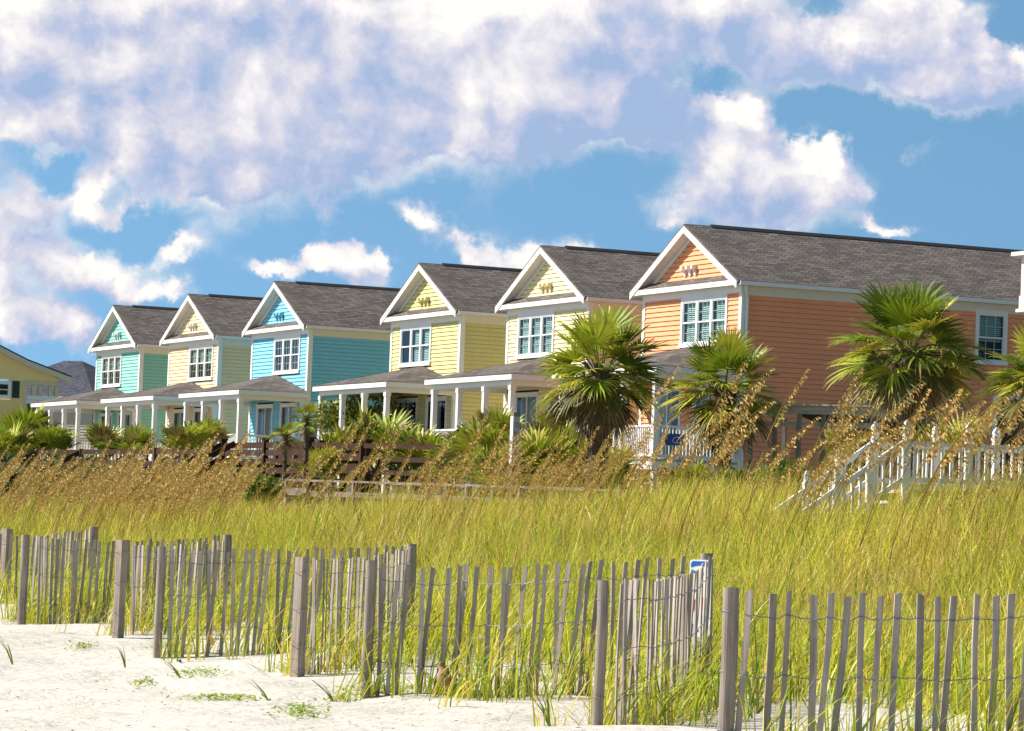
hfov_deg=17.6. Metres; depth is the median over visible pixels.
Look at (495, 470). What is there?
sea oat
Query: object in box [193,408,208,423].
sliding door
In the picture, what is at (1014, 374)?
fan palm
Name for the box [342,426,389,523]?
sea oat
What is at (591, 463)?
sea oat
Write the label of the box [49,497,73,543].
sea oat
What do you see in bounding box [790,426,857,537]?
sea oat
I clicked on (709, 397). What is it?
sliding door
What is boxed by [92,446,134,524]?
sea oat
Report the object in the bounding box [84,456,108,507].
sea oat
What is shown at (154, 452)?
brown boardwalk
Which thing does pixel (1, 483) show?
sea oat
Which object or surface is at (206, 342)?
peach cream house
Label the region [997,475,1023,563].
sea oat
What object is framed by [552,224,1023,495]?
orange house
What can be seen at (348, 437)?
sea oat
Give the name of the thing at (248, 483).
sea oat
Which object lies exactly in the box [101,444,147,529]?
sea oat
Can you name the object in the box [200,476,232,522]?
sea oat
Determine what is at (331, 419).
shrub
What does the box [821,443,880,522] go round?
sea oat
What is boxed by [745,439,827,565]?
sea oat
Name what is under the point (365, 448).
brown boardwalk
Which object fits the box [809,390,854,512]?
sea oat
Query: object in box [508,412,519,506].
post
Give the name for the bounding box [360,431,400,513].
sea oat
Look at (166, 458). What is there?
sea oat
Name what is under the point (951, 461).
sea oat
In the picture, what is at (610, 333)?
fan palm
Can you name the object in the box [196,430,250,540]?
sea oat
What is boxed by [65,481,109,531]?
sea oat
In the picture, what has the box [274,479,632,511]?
grey boardwalk
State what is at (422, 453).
palmetto
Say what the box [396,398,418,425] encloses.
sliding door
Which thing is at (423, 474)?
sea oat
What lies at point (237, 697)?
beach creeper
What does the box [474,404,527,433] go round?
palmetto
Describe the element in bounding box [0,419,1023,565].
sea oats
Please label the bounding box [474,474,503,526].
sea oat
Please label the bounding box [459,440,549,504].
palmetto
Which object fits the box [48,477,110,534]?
sea oat
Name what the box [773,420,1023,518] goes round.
white walkover
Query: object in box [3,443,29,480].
sea oat
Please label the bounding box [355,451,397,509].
sea oat
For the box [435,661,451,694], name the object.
dove
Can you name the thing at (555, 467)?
sea oat
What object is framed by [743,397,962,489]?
wooden shelter
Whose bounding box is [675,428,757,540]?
sea oat
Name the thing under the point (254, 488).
shrub
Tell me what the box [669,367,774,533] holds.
sea oat
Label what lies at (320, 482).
sea oat
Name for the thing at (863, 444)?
palmetto
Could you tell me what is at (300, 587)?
sand fence
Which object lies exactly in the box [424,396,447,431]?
sliding door
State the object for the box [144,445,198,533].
sea oat
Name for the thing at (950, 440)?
palmetto
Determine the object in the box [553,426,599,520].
sea oat
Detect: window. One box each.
[0,381,10,397]
[100,353,122,387]
[187,344,213,381]
[272,334,301,374]
[398,323,432,367]
[515,311,555,358]
[678,293,728,347]
[973,309,1007,365]
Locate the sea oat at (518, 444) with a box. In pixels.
[485,441,520,503]
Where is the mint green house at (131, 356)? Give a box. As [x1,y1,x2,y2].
[6,305,178,472]
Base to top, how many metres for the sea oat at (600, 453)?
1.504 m
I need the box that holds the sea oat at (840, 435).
[799,416,851,535]
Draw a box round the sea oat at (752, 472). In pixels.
[732,445,777,521]
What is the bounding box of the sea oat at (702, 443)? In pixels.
[655,412,732,532]
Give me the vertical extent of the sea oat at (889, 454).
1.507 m
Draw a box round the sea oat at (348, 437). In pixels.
[304,418,361,538]
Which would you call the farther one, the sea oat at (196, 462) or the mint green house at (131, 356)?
the mint green house at (131, 356)
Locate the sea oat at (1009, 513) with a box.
[997,483,1023,548]
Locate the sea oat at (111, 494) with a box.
[92,467,133,525]
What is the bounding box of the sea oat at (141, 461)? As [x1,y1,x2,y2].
[114,443,156,519]
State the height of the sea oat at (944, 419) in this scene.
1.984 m
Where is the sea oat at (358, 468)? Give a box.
[325,454,379,523]
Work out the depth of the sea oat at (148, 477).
65.77 m
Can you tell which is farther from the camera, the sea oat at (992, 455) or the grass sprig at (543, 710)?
the sea oat at (992, 455)
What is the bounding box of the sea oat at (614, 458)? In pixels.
[591,439,626,504]
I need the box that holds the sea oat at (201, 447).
[171,438,209,519]
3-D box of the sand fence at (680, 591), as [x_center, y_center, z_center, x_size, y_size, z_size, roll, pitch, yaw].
[0.744,2.108,24.744,2.521,1.454,4.645,3,-3,-25]
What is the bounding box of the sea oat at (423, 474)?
[410,447,448,501]
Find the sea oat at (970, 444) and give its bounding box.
[937,399,1005,532]
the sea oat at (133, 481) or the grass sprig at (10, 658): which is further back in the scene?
the sea oat at (133, 481)
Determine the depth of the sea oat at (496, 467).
55.23 m
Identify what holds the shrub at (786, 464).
on the ground at (72, 674)
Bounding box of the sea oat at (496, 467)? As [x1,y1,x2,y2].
[470,448,518,512]
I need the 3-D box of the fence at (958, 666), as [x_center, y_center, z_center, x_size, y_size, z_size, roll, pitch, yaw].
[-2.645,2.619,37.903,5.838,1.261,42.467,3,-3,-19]
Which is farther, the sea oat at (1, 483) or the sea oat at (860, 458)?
the sea oat at (1, 483)
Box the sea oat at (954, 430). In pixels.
[898,401,985,523]
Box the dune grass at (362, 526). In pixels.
[0,454,1023,703]
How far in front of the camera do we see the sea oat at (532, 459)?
53.29 m
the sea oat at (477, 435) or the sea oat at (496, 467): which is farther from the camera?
the sea oat at (496, 467)
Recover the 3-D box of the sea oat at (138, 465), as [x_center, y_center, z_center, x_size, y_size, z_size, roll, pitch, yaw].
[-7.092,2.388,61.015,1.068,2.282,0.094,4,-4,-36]
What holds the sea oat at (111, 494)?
on the ground at (72, 674)
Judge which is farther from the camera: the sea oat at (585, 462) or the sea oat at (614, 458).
the sea oat at (585, 462)
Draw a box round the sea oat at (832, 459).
[787,430,861,539]
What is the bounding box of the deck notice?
[665,433,683,445]
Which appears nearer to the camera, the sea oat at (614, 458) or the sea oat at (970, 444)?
the sea oat at (970, 444)
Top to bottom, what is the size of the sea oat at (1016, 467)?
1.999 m
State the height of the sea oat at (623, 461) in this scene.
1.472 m
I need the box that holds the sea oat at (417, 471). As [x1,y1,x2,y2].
[385,453,443,523]
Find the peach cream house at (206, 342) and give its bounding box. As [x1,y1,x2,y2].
[84,294,262,497]
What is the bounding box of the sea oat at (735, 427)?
[675,385,761,566]
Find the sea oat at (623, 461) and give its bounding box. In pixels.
[600,434,636,519]
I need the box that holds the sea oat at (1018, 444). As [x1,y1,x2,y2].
[979,429,1023,511]
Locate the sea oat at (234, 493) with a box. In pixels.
[210,462,279,524]
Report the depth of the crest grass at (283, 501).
91.88 m
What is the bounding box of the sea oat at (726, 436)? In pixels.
[677,411,747,545]
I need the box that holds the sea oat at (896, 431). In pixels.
[828,413,918,529]
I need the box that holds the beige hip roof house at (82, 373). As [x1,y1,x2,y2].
[7,361,95,494]
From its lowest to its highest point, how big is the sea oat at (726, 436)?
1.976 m
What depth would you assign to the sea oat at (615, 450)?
49.60 m
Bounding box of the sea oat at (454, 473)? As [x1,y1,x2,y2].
[410,466,464,543]
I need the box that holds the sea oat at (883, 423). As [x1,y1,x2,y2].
[799,406,901,553]
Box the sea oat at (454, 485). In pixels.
[429,463,472,525]
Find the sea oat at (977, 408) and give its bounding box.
[928,404,980,520]
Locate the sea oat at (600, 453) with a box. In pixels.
[575,428,614,509]
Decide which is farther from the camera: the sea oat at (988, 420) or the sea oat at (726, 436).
the sea oat at (726, 436)
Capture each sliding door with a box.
[98,412,112,455]
[117,411,131,432]
[170,409,183,460]
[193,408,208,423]
[254,404,273,458]
[279,402,297,440]
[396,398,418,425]
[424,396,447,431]
[515,392,538,434]
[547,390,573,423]
[658,386,681,459]
[691,384,716,461]
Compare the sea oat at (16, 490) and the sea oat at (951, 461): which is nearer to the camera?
the sea oat at (951, 461)
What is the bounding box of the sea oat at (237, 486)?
[213,466,255,530]
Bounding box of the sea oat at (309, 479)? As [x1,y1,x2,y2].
[281,449,340,525]
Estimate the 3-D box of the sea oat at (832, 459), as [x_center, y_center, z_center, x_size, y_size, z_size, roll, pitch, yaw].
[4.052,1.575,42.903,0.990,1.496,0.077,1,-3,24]
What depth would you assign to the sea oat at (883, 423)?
38.32 m
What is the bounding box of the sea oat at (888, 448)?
[837,405,944,531]
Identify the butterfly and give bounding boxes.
[209,634,214,644]
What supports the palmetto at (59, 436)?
on the ground at (72, 674)
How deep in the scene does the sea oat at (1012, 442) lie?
39.80 m
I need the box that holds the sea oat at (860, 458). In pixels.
[810,428,896,539]
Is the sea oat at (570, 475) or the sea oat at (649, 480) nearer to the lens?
the sea oat at (649, 480)
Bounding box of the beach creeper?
[2,615,561,719]
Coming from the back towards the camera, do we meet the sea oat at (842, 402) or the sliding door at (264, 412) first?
the sliding door at (264, 412)
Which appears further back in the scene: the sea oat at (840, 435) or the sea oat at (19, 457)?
the sea oat at (19, 457)
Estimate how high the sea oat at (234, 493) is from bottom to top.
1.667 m
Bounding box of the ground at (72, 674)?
[0,498,1023,730]
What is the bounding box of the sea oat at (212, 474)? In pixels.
[192,460,222,515]
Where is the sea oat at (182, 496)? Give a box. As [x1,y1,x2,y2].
[155,475,212,531]
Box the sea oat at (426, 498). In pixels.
[407,457,466,533]
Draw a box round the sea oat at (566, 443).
[535,441,568,496]
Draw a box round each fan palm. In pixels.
[264,421,301,503]
[286,400,325,487]
[528,299,676,497]
[657,325,793,490]
[822,275,993,489]
[973,320,1023,440]
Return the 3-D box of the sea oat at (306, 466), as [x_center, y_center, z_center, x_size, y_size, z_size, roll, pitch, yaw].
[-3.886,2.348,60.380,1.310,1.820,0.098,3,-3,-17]
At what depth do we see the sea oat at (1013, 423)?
37.67 m
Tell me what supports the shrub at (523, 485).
on the ground at (72, 674)
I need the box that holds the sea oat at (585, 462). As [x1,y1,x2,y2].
[557,455,593,496]
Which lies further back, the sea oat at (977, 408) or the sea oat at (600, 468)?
the sea oat at (600, 468)
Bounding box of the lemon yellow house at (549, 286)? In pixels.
[396,245,659,496]
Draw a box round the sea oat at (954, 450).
[907,397,1008,543]
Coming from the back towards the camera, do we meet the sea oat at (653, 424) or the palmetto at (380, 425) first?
the palmetto at (380, 425)
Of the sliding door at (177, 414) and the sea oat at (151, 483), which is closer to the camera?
the sea oat at (151, 483)
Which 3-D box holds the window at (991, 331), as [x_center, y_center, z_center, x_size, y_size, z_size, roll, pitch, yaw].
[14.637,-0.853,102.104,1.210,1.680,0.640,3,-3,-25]
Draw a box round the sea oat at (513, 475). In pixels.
[493,458,521,523]
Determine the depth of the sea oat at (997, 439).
38.41 m
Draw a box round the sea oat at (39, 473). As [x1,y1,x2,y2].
[9,448,56,527]
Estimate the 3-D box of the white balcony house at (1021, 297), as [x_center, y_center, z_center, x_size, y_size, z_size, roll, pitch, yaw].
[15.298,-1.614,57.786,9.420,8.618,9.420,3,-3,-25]
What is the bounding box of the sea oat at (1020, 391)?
[914,390,1022,525]
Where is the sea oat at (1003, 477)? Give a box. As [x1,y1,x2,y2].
[976,454,1023,521]
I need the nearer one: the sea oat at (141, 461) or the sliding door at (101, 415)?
the sea oat at (141, 461)
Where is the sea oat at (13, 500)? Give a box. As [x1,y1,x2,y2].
[0,485,26,520]
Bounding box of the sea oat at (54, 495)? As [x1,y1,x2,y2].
[37,471,77,523]
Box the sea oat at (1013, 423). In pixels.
[972,396,1023,533]
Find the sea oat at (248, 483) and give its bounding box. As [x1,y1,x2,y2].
[216,461,269,535]
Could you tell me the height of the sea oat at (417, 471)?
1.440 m
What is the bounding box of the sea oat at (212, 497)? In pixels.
[197,482,224,525]
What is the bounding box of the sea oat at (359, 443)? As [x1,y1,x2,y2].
[331,421,372,519]
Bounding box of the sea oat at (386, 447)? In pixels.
[351,422,405,523]
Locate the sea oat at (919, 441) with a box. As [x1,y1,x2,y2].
[849,387,963,574]
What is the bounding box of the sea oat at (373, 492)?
[359,473,392,517]
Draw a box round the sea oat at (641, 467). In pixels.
[602,442,664,537]
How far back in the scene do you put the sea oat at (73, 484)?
71.25 m
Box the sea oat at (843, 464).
[793,439,863,578]
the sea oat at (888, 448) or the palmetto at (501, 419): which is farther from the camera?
the palmetto at (501, 419)
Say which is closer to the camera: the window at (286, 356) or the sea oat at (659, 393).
the sea oat at (659, 393)
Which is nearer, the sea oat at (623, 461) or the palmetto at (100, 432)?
the sea oat at (623, 461)
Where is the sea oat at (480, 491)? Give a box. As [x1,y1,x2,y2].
[465,474,496,519]
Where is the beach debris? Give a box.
[6,643,587,730]
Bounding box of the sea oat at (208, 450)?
[168,433,218,531]
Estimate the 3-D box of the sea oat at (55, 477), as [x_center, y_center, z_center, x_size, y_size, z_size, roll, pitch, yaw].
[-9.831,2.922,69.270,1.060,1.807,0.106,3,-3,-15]
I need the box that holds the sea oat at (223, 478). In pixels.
[204,455,243,514]
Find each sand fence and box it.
[0,527,97,614]
[17,535,231,637]
[152,544,416,676]
[360,553,713,724]
[717,587,1023,730]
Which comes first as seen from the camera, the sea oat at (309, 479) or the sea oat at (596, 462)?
the sea oat at (596, 462)
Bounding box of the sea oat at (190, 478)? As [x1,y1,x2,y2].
[162,457,211,524]
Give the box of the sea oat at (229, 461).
[195,436,247,543]
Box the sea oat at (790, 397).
[742,369,809,534]
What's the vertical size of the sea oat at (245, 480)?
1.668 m
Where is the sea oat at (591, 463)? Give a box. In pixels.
[553,445,606,534]
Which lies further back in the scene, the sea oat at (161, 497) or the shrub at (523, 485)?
the shrub at (523, 485)
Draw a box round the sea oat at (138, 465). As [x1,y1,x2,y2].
[104,434,153,542]
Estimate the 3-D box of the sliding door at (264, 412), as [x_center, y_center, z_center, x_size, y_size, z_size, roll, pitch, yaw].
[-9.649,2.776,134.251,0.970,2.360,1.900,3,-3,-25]
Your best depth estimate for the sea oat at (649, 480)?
44.41 m
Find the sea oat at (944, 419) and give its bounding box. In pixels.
[884,391,969,519]
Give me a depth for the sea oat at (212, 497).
64.21 m
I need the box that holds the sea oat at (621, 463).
[595,443,643,507]
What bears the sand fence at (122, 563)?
on the ground at (72, 674)
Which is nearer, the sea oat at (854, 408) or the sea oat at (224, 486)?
the sea oat at (854, 408)
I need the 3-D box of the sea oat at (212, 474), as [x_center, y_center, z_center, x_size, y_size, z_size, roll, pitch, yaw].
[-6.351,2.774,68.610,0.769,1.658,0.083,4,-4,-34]
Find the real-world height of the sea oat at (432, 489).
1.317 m
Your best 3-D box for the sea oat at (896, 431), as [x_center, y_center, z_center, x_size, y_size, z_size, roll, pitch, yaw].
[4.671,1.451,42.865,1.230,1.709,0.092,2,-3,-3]
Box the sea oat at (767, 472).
[740,448,791,540]
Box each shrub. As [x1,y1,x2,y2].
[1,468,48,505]
[16,448,114,497]
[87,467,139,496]
[230,473,313,508]
[312,393,422,487]
[476,482,572,505]
[711,457,832,498]
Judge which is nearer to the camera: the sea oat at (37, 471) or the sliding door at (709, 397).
the sea oat at (37, 471)
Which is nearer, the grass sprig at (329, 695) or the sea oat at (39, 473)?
the grass sprig at (329, 695)
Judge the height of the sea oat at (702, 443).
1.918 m
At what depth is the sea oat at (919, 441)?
36.46 m
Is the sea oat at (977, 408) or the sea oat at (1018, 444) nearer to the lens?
the sea oat at (977, 408)
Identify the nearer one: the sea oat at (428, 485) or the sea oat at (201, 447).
the sea oat at (428, 485)
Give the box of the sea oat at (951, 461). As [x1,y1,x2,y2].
[907,411,996,527]
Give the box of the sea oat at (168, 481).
[148,460,185,515]
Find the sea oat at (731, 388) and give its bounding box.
[660,362,748,537]
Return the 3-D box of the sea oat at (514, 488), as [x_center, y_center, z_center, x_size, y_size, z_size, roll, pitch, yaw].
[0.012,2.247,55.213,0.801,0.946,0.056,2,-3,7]
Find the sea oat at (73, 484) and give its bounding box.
[53,461,86,532]
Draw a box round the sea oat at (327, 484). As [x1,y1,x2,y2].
[306,463,347,517]
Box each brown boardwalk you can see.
[0,448,344,501]
[107,437,471,506]
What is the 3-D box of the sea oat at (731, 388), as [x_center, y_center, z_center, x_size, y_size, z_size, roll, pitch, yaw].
[2.578,1.200,44.636,1.190,2.543,0.104,3,-3,-9]
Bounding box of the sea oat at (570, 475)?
[557,451,582,520]
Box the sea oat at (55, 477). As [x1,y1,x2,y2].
[21,464,68,532]
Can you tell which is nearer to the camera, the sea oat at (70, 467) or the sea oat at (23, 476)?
the sea oat at (23, 476)
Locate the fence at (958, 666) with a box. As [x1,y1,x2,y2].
[0,542,1023,730]
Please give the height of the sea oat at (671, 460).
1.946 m
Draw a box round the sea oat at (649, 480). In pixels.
[610,444,686,553]
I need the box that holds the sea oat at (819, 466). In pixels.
[777,440,853,542]
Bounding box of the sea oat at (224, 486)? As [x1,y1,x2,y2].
[206,467,238,521]
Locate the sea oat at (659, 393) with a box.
[603,367,681,517]
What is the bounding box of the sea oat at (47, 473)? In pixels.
[4,462,63,528]
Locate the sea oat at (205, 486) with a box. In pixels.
[173,459,238,529]
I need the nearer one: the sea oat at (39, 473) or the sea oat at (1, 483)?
the sea oat at (39, 473)
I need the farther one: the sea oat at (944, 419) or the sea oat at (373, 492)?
the sea oat at (373, 492)
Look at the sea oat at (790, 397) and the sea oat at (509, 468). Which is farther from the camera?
the sea oat at (509, 468)
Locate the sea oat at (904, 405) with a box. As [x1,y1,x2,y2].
[820,381,925,541]
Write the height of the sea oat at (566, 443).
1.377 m
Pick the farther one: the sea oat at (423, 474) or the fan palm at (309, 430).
the fan palm at (309, 430)
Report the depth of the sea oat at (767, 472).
43.52 m
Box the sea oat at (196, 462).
[170,440,211,510]
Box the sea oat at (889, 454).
[847,429,920,530]
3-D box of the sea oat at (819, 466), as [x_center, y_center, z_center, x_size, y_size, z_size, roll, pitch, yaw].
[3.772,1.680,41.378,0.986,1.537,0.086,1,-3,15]
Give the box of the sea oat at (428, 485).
[397,455,460,543]
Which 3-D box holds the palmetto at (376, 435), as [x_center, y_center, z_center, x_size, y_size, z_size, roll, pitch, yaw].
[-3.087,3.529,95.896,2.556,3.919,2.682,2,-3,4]
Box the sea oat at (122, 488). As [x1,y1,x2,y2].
[98,475,136,528]
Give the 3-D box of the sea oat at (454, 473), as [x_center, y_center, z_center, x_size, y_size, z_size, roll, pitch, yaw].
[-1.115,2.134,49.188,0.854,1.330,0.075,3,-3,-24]
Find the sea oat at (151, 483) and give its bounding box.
[127,465,162,528]
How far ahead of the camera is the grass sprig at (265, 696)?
25.79 m
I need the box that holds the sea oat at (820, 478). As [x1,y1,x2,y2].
[778,425,890,557]
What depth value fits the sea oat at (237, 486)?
58.58 m
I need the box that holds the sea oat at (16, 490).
[0,475,26,517]
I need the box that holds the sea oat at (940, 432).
[886,389,962,566]
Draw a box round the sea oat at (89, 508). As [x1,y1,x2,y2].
[74,492,105,536]
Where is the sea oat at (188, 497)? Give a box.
[165,483,210,524]
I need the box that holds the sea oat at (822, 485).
[796,453,852,540]
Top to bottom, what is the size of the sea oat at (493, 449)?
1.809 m
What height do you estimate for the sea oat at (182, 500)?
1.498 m
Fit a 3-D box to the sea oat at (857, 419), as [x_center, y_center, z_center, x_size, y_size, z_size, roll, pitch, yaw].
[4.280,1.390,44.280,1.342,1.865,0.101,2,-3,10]
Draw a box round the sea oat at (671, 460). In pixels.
[615,423,699,560]
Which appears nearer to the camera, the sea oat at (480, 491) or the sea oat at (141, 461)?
the sea oat at (480, 491)
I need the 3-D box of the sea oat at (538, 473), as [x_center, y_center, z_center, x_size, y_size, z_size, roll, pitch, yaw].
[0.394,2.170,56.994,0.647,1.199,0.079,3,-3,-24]
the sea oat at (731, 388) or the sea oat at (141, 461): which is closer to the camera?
the sea oat at (731, 388)
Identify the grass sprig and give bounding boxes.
[0,637,12,663]
[116,645,125,667]
[156,655,180,677]
[242,679,268,700]
[312,680,333,701]
[525,685,547,724]
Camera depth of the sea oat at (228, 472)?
57.45 m
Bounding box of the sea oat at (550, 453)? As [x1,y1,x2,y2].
[525,431,564,507]
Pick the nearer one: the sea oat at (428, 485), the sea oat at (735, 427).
the sea oat at (735, 427)
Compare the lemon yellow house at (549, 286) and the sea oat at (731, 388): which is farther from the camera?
the lemon yellow house at (549, 286)
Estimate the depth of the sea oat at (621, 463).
51.39 m
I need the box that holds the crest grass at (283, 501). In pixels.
[0,477,999,520]
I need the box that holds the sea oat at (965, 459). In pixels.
[918,413,1003,582]
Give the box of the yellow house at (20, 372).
[0,345,71,478]
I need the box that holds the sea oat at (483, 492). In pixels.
[446,455,533,551]
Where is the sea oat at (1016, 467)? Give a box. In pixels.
[971,441,1023,570]
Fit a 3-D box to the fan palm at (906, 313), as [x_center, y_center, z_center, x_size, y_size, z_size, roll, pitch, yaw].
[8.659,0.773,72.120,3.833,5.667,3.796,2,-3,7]
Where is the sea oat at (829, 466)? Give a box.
[785,432,875,526]
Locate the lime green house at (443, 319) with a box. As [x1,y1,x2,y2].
[286,262,521,495]
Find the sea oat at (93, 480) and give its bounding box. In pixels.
[59,471,108,533]
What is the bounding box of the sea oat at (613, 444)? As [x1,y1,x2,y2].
[586,432,623,499]
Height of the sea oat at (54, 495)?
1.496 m
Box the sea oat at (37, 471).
[21,453,45,517]
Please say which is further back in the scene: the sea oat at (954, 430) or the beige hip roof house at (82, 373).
the beige hip roof house at (82, 373)
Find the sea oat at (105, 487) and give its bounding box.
[87,478,111,527]
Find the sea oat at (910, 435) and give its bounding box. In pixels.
[849,389,930,577]
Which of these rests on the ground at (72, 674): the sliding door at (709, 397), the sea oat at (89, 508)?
the sea oat at (89, 508)
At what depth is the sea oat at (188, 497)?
64.31 m
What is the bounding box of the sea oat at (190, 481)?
[167,474,197,522]
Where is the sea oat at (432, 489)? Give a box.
[407,463,454,528]
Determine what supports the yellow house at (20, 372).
on the ground at (72, 674)
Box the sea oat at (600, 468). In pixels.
[579,445,624,500]
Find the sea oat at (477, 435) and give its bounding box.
[431,415,487,545]
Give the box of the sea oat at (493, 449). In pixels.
[454,424,505,543]
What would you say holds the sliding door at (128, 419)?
in the mint green house at (131, 356)
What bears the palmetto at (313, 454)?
on the ground at (72, 674)
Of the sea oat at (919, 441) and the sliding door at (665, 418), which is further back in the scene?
the sliding door at (665, 418)
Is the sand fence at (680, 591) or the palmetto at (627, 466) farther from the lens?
the palmetto at (627, 466)
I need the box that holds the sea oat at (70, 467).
[32,457,81,522]
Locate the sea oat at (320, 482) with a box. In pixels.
[300,461,338,511]
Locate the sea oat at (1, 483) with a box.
[0,464,19,488]
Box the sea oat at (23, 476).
[3,456,38,510]
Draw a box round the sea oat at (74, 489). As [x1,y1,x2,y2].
[50,460,90,542]
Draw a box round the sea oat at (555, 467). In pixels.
[534,449,569,516]
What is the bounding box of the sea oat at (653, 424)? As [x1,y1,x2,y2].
[602,412,664,508]
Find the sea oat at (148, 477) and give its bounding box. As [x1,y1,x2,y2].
[122,447,165,537]
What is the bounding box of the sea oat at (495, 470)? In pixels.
[467,452,506,525]
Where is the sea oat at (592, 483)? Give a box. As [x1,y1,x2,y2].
[569,464,619,515]
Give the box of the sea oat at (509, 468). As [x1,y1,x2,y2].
[491,450,523,500]
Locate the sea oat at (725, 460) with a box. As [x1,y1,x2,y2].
[704,425,755,519]
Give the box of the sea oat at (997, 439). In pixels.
[957,400,1023,534]
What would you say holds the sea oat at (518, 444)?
on the ground at (72, 674)
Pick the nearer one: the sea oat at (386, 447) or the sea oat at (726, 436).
the sea oat at (726, 436)
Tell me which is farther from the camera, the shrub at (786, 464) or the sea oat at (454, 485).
the shrub at (786, 464)
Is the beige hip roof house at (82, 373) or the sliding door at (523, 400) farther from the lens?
the beige hip roof house at (82, 373)
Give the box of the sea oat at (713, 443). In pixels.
[653,428,733,528]
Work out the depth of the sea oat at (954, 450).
38.16 m
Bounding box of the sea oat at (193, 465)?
[165,447,206,520]
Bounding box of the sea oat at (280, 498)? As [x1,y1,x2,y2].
[259,484,297,522]
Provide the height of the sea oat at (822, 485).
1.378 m
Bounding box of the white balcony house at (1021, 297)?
[1011,251,1023,312]
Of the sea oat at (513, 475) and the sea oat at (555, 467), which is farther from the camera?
the sea oat at (513, 475)
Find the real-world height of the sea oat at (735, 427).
2.358 m
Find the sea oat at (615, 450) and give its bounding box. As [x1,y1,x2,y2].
[582,424,630,518]
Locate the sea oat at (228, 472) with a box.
[199,454,244,532]
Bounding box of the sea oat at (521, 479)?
[506,467,533,498]
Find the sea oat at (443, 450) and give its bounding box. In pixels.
[418,435,455,503]
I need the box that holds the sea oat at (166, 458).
[135,436,178,530]
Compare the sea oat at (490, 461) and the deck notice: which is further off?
the deck notice
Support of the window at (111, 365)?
in the mint green house at (131, 356)
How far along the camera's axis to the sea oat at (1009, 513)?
35.81 m
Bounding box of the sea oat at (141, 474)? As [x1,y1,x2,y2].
[110,467,149,525]
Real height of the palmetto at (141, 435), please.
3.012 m
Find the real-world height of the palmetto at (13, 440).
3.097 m
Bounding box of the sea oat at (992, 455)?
[966,405,1023,536]
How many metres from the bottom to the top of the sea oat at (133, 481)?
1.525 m
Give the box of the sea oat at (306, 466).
[267,446,334,529]
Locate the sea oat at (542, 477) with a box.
[514,461,565,520]
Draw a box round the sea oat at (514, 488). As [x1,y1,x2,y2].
[497,475,533,505]
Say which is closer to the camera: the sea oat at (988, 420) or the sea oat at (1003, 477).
the sea oat at (988, 420)
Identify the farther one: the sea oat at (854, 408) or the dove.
the sea oat at (854, 408)
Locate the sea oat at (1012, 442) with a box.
[956,430,1023,512]
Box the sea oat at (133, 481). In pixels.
[95,477,140,526]
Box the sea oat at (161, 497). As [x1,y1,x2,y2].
[138,470,190,536]
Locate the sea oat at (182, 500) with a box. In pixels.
[155,473,208,543]
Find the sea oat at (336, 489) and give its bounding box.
[315,471,356,521]
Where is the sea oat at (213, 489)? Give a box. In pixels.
[191,461,234,528]
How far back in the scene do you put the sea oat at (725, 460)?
46.24 m
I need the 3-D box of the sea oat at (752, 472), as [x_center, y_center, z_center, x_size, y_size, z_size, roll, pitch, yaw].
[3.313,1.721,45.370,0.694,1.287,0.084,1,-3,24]
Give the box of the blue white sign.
[689,559,711,636]
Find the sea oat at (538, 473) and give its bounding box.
[525,458,552,491]
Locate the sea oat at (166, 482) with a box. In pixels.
[144,461,183,523]
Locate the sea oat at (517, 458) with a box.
[493,441,535,502]
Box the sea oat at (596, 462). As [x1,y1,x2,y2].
[572,439,606,532]
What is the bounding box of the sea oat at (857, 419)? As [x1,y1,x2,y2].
[782,401,883,528]
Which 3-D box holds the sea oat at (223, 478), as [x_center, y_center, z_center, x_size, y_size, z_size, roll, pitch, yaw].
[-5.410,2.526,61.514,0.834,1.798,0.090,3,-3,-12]
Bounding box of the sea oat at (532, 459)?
[488,448,547,522]
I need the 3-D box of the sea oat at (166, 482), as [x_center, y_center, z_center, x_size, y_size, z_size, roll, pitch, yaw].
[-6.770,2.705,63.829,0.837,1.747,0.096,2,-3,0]
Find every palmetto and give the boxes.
[0,402,80,466]
[0,422,39,466]
[26,423,80,456]
[83,418,125,491]
[95,421,163,468]
[153,420,215,459]
[197,415,234,497]
[288,442,343,504]
[314,422,373,504]
[316,399,423,506]
[367,420,446,493]
[400,429,450,482]
[410,440,473,502]
[434,416,524,495]
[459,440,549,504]
[464,424,577,496]
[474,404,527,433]
[506,422,612,497]
[520,407,584,486]
[557,439,615,500]
[562,444,661,496]
[658,459,712,491]
[821,424,896,482]
[911,412,1001,488]
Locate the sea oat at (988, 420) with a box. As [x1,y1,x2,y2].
[936,395,1001,565]
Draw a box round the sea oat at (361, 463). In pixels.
[322,460,366,531]
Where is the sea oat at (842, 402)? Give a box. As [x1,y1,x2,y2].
[785,368,864,529]
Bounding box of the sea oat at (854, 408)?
[792,382,877,522]
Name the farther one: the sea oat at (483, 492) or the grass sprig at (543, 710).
the sea oat at (483, 492)
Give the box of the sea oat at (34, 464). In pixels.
[8,447,43,527]
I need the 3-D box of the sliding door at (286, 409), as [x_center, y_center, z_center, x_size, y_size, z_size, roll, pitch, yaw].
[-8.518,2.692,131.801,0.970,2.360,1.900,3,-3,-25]
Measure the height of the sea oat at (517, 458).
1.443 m
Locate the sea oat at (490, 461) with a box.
[458,431,523,516]
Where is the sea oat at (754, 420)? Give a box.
[677,401,775,537]
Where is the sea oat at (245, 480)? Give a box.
[221,459,256,537]
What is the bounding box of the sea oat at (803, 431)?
[739,417,820,529]

